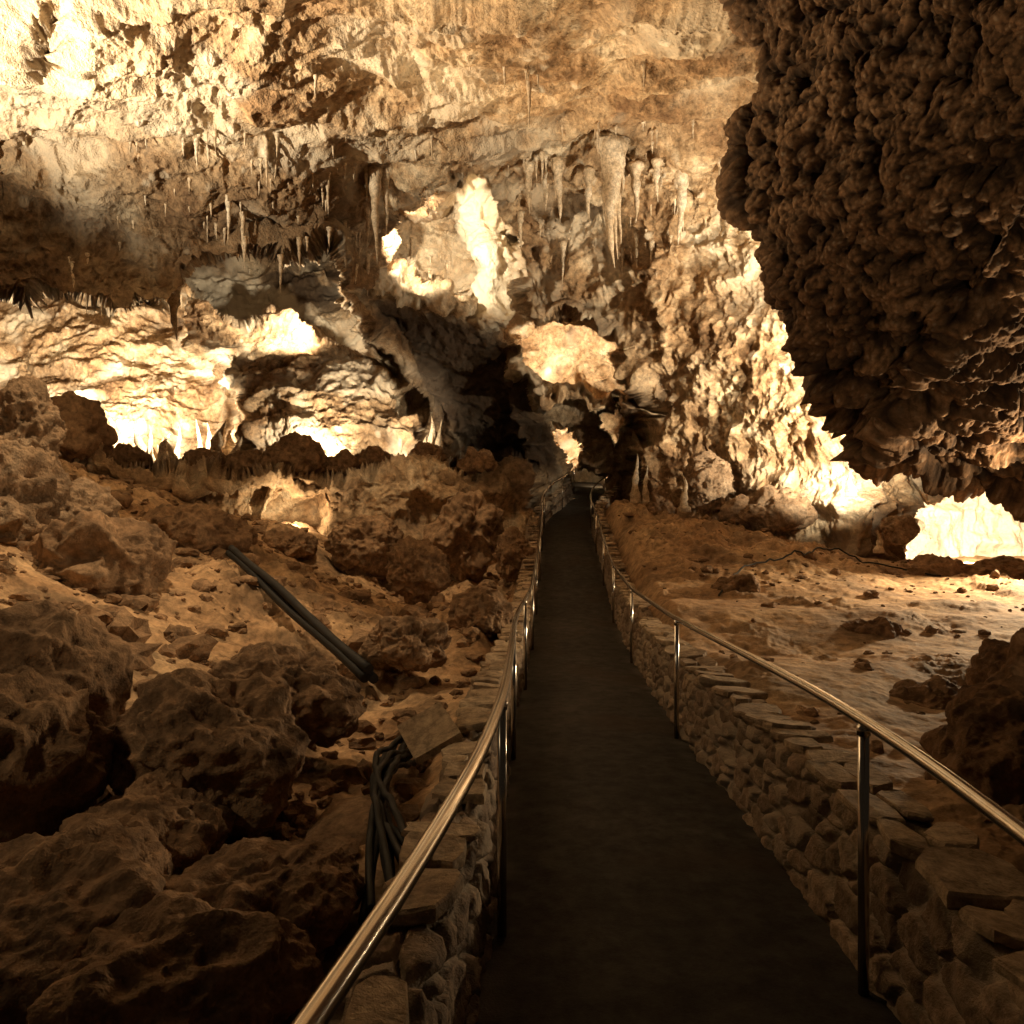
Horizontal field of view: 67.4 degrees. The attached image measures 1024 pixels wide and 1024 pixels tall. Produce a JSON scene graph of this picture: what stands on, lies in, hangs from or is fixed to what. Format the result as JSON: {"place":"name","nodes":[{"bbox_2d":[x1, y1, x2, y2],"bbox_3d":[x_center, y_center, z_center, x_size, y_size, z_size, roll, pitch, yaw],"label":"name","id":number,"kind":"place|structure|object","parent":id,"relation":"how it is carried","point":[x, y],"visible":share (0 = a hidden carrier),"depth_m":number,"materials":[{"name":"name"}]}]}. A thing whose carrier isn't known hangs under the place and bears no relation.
{"place":"outdoors","nodes":[
{"label":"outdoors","id":0,"kind":"place"},
{"bbox_2d":[0,0,1023,566],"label":"cave wall","id":1,"kind":"structure","parent":0,"point":[524,364],"depth_m":18.84,"materials":[{"name":"stone"}]},
{"bbox_2d":[68,63,720,339],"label":"stalactites","id":2,"kind":"object","parent":1,"relation":"attached to","point":[635,168],"visible":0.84,"depth_m":18.44,"materials":[{"name":"beige stone"}]},
{"bbox_2d":[594,135,629,267],"bbox_3d":[2.376,-7.282,18.186,0.863,3.014,0.687,0,0,0],"label":"stalactite","id":3,"kind":"object","parent":1,"relation":"hanging from","point":[613,149],"visible":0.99,"depth_m":18.04},
{"bbox_2d":[673,169,688,243],"bbox_3d":[4.166,-7.513,18.944,0.507,1.908,0.481,0,0,0],"label":"stalactite","id":4,"kind":"object","parent":1,"relation":"hanging from","point":[681,181],"visible":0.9,"depth_m":18.87},
{"bbox_2d":[715,0,1023,522],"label":"cave popcorn overhang","id":5,"kind":"object","parent":1,"relation":"attached to","point":[869,189],"visible":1,"depth_m":7.93,"materials":[{"name":"brown stone"}]},
{"bbox_2d":[0,460,1023,1023],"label":"ground","id":6,"kind":"structure","parent":0,"point":[794,630],"depth_m":9.50,"materials":[{"name":"brown soil"}]},
{"bbox_2d":[0,375,67,468],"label":"boulder","id":7,"kind":"object","parent":6,"relation":"on","point":[29,413],"visible":0.56,"depth_m":9.54,"materials":[{"name":"brown stone"}]},
{"bbox_2d":[0,439,72,540],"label":"boulder","id":8,"kind":"object","parent":6,"relation":"on","point":[36,483],"visible":0.75,"depth_m":9.06,"materials":[{"name":"brown stone"}]},
{"bbox_2d":[0,669,113,842],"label":"boulder","id":9,"kind":"object","parent":6,"relation":"on","point":[56,751],"visible":0.88,"depth_m":3.73,"materials":[{"name":"brown stone"}]},
{"bbox_2d":[0,599,134,727],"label":"boulder","id":10,"kind":"object","parent":6,"relation":"on","point":[53,641],"visible":0.52,"depth_m":4.72,"materials":[{"name":"brown stone"}]},
{"bbox_2d":[50,391,117,462],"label":"boulder","id":11,"kind":"object","parent":6,"relation":"on","point":[89,428],"visible":0.44,"depth_m":17.51,"materials":[{"name":"brown stone"}]},
{"bbox_2d":[47,476,121,521],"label":"boulder","id":12,"kind":"object","parent":6,"relation":"on","point":[87,494],"visible":0.2,"depth_m":9.91,"materials":[{"name":"brown stone"}]},
{"bbox_2d":[15,510,177,595],"bbox_3d":[-5.012,0.660,9.056,1.923,1.369,2.052,0,0,0],"label":"boulder","id":13,"kind":"object","parent":6,"relation":"on","point":[96,552],"visible":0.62,"depth_m":8.42,"materials":[{"name":"brown stone"}]},
{"bbox_2d":[110,443,152,469],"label":"boulder","id":14,"kind":"object","parent":6,"relation":"on","point":[124,455],"visible":0.44,"depth_m":21.61,"materials":[{"name":"brown stone"}]},
{"bbox_2d":[59,767,235,874],"bbox_3d":[-1.782,1.612,3.647,0.794,0.624,0.933,0,0,0],"label":"boulder","id":15,"kind":"object","parent":6,"relation":"on","point":[180,818],"visible":0.47,"depth_m":3.54,"materials":[{"name":"brown stone"}]},
{"bbox_2d":[26,890,322,1023],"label":"boulder","id":16,"kind":"object","parent":6,"relation":"on","point":[168,957],"visible":0.97,"depth_m":2.36,"materials":[{"name":"brown stone"}]},
{"bbox_2d":[139,502,257,553],"bbox_3d":[-5.419,0.411,13.074,2.247,1.165,1.850,0,0,14],"label":"boulder","id":17,"kind":"object","parent":6,"relation":"on","point":[200,527],"visible":0.55,"depth_m":12.46,"materials":[{"name":"brown stone"}]},
{"bbox_2d":[183,447,225,465],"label":"boulder","id":18,"kind":"object","parent":6,"relation":"on","point":[192,456],"visible":0.24,"depth_m":21.20,"materials":[{"name":"brown stone"}]},
{"bbox_2d":[107,667,310,835],"bbox_3d":[-1.724,1.347,4.388,1.143,0.923,0.974,0,0,0],"label":"boulder","id":19,"kind":"object","parent":6,"relation":"on","point":[238,746],"visible":0.78,"depth_m":4.09,"materials":[{"name":"brown stone"}]},
{"bbox_2d":[222,449,261,474],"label":"boulder","id":20,"kind":"object","parent":6,"relation":"on","point":[237,459],"visible":0.47,"depth_m":20.65,"materials":[{"name":"brown stone"}]},
{"bbox_2d":[212,641,365,747],"bbox_3d":[-1.638,1.346,5.575,1.194,0.774,0.865,0,0,0],"label":"boulder","id":21,"kind":"object","parent":6,"relation":"on","point":[328,709],"visible":0.57,"depth_m":5.43,"materials":[{"name":"brown stone"}]},
{"bbox_2d":[261,525,317,559],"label":"boulder","id":22,"kind":"object","parent":6,"relation":"on","point":[294,543],"visible":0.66,"depth_m":15.16,"materials":[{"name":"brown stone"}]},
{"bbox_2d":[260,431,327,474],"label":"boulder","id":23,"kind":"object","parent":6,"relation":"on","point":[304,453],"visible":0.7,"depth_m":20.55,"materials":[{"name":"brown stone"}]},
{"bbox_2d":[225,545,378,683],"bbox_3d":[-2.803,1.097,9.548,0.170,1.213,4.867,0,0,-36],"label":"conduit","id":24,"kind":"object","parent":6,"relation":"on","point":[289,604],"visible":0.98,"depth_m":8.90,"materials":[{"name":"black plastic"}]},
{"bbox_2d":[323,449,359,475],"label":"boulder","id":25,"kind":"object","parent":6,"relation":"on","point":[343,460],"visible":0.62,"depth_m":20.70,"materials":[{"name":"brown stone"}]},
{"bbox_2d":[324,514,403,576],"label":"boulder","id":26,"kind":"object","parent":6,"relation":"on","point":[360,544],"visible":0.81,"depth_m":15.63,"materials":[{"name":"brown stone"}]},
{"bbox_2d":[354,446,390,468],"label":"boulder","id":27,"kind":"object","parent":6,"relation":"on","point":[369,454],"visible":0.46,"depth_m":21.70,"materials":[{"name":"brown stone"}]},
{"bbox_2d":[358,615,451,672],"bbox_3d":[-1.128,1.390,8.174,0.955,0.623,0.990,0,0,0],"label":"boulder","id":28,"kind":"object","parent":6,"relation":"on","point":[406,643],"visible":0.99,"depth_m":7.93,"materials":[{"name":"brown stone"}]},
{"bbox_2d":[385,535,450,604],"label":"boulder","id":29,"kind":"object","parent":6,"relation":"on","point":[417,570],"visible":1,"depth_m":13.11,"materials":[{"name":"brown stone"}]},
{"bbox_2d":[409,441,447,461],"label":"boulder","id":30,"kind":"object","parent":6,"relation":"on","point":[421,448],"visible":0.43,"depth_m":21.69,"materials":[{"name":"brown stone"}]},
{"bbox_2d":[328,482,572,1023],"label":"stone wall","id":31,"kind":"structure","parent":6,"relation":"on","point":[438,966],"depth_m":2.56,"materials":[{"name":"brown stone"}]},
{"bbox_2d":[344,479,571,1023],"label":"cap stones","id":32,"kind":"object","parent":31,"relation":"on","point":[431,898],"visible":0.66,"depth_m":2.88,"materials":[{"name":"brown stone"}]},
{"bbox_2d":[423,490,504,582],"bbox_3d":[-1.097,0.600,17.512,1.888,2.225,1.490,0,0,0],"label":"boulder","id":33,"kind":"object","parent":6,"relation":"on","point":[463,531],"visible":0.9,"depth_m":17.13,"materials":[{"name":"brown stone"}]},
{"bbox_2d":[456,446,499,480],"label":"boulder","id":34,"kind":"object","parent":6,"relation":"on","point":[473,463],"visible":0.68,"depth_m":20.68,"materials":[{"name":"brown stone"}]},
{"bbox_2d":[446,585,514,635],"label":"boulder","id":35,"kind":"object","parent":6,"relation":"on","point":[488,610],"visible":0.87,"depth_m":10.20,"materials":[{"name":"brown stone"}]},
{"bbox_2d":[114,410,884,552],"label":"stalagmites","id":36,"kind":"object","parent":6,"relation":"on","point":[214,442],"visible":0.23,"depth_m":24.31,"materials":[{"name":"beige stone"}]},
{"bbox_2d":[0,459,1023,1021],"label":"rubble","id":37,"kind":"object","parent":6,"relation":"on","point":[342,823],"visible":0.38,"depth_m":7.46,"materials":[{"name":"brown stone"}]},
{"bbox_2d":[0,817,177,1023],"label":"boulder","id":38,"kind":"object","parent":37,"relation":"on","point":[63,894],"visible":0.64,"depth_m":2.74,"materials":[{"name":"brown stone"}]},
{"bbox_2d":[163,836,364,956],"bbox_3d":[-1.020,1.573,2.997,0.834,0.446,0.777,0,0,0],"label":"boulder","id":39,"kind":"object","parent":37,"relation":"on","point":[314,889],"visible":0.47,"depth_m":2.93,"materials":[{"name":"brown stone"}]},
{"bbox_2d":[358,735,416,925],"bbox_3d":[-0.626,1.642,4.692,0.478,0.434,3.446,0,0,-5],"label":"cable bundle","id":40,"kind":"object","parent":37,"relation":"on","point":[384,839],"visible":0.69,"depth_m":3.63,"materials":[{"name":"black rubber"}]},
{"bbox_2d":[397,702,462,764],"bbox_3d":[-0.496,1.319,4.600,0.300,0.050,0.400,-27,22,-15],"label":"stone slab","id":41,"kind":"object","parent":37,"relation":"on","point":[429,732],"depth_m":4.55,"materials":[{"name":"brown stone"}]},
{"bbox_2d":[493,526,534,581],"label":"boulder","id":42,"kind":"object","parent":6,"relation":"on","point":[513,551],"visible":0.82,"depth_m":16.23,"materials":[{"name":"brown stone"}]},
{"bbox_2d":[645,487,676,514],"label":"boulder","id":43,"kind":"object","parent":6,"relation":"on","point":[661,501],"visible":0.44,"depth_m":18.78,"materials":[{"name":"brown stone"}]},
{"bbox_2d":[682,449,733,514],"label":"boulder","id":44,"kind":"object","parent":6,"relation":"on","point":[708,475],"visible":0.94,"depth_m":18.08,"materials":[{"name":"beige stone"}]},
{"bbox_2d":[710,573,760,592],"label":"boulder","id":45,"kind":"object","parent":6,"relation":"on","point":[749,583],"visible":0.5,"depth_m":11.75,"materials":[{"name":"brown stone"}]},
{"bbox_2d":[718,485,817,535],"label":"boulder","id":46,"kind":"object","parent":6,"relation":"on","point":[775,511],"visible":0.91,"depth_m":17.10,"materials":[{"name":"beige stone"}]},
{"bbox_2d":[591,477,1023,1023],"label":"stone wall","id":47,"kind":"structure","parent":6,"relation":"on","point":[931,956],"depth_m":3.15,"materials":[{"name":"brown stone"}]},
{"bbox_2d":[592,486,1023,988],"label":"cap stones","id":48,"kind":"object","parent":47,"relation":"on","point":[981,891],"visible":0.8,"depth_m":2.89,"materials":[{"name":"brown stone"}]},
{"bbox_2d":[718,547,940,595],"bbox_3d":[5.018,0.966,13.414,5.161,0.596,1.738,0,0,-27],"label":"cable","id":49,"kind":"object","parent":6,"relation":"on","point":[785,556],"visible":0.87,"depth_m":14.05,"materials":[{"name":"black rubber"}]},
{"bbox_2d":[840,616,903,637],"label":"boulder","id":50,"kind":"object","parent":6,"relation":"on","point":[883,626],"visible":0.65,"depth_m":9.24,"materials":[{"name":"brown stone"}]},
{"bbox_2d":[878,514,920,545],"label":"boulder","id":51,"kind":"object","parent":6,"relation":"on","point":[899,530],"visible":1,"depth_m":15.29,"materials":[{"name":"brown stone"}]},
{"bbox_2d":[889,674,959,709],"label":"boulder","id":52,"kind":"object","parent":6,"relation":"on","point":[937,692],"visible":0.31,"depth_m":5.86,"materials":[{"name":"brown stone"}]},
{"bbox_2d":[897,553,1023,579],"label":"boulder","id":53,"kind":"object","parent":6,"relation":"on","point":[948,565],"visible":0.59,"depth_m":14.12,"materials":[{"name":"brown stone"}]},
{"bbox_2d":[919,675,1023,804],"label":"boulder","id":54,"kind":"object","parent":6,"relation":"on","point":[977,741],"visible":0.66,"depth_m":3.76,"materials":[{"name":"brown stone"}]},
{"bbox_2d":[965,627,1023,684],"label":"boulder","id":55,"kind":"object","parent":6,"relation":"on","point":[994,660],"visible":0.44,"depth_m":4.62,"materials":[{"name":"brown stone"}]},
{"bbox_2d":[476,482,901,1023],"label":"path","id":56,"kind":"structure","parent":0,"point":[649,881],"depth_m":3.65,"materials":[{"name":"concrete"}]},
{"bbox_2d":[291,462,574,1023],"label":"handrail","id":57,"kind":"object","parent":56,"relation":"on","point":[326,998],"visible":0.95,"depth_m":1.84,"materials":[{"name":"silver metal"}]},
{"bbox_2d":[590,474,1023,996],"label":"handrail","id":58,"kind":"object","parent":56,"relation":"on","point":[1006,821],"visible":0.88,"depth_m":2.69,"materials":[{"name":"silver metal"}]}
]}

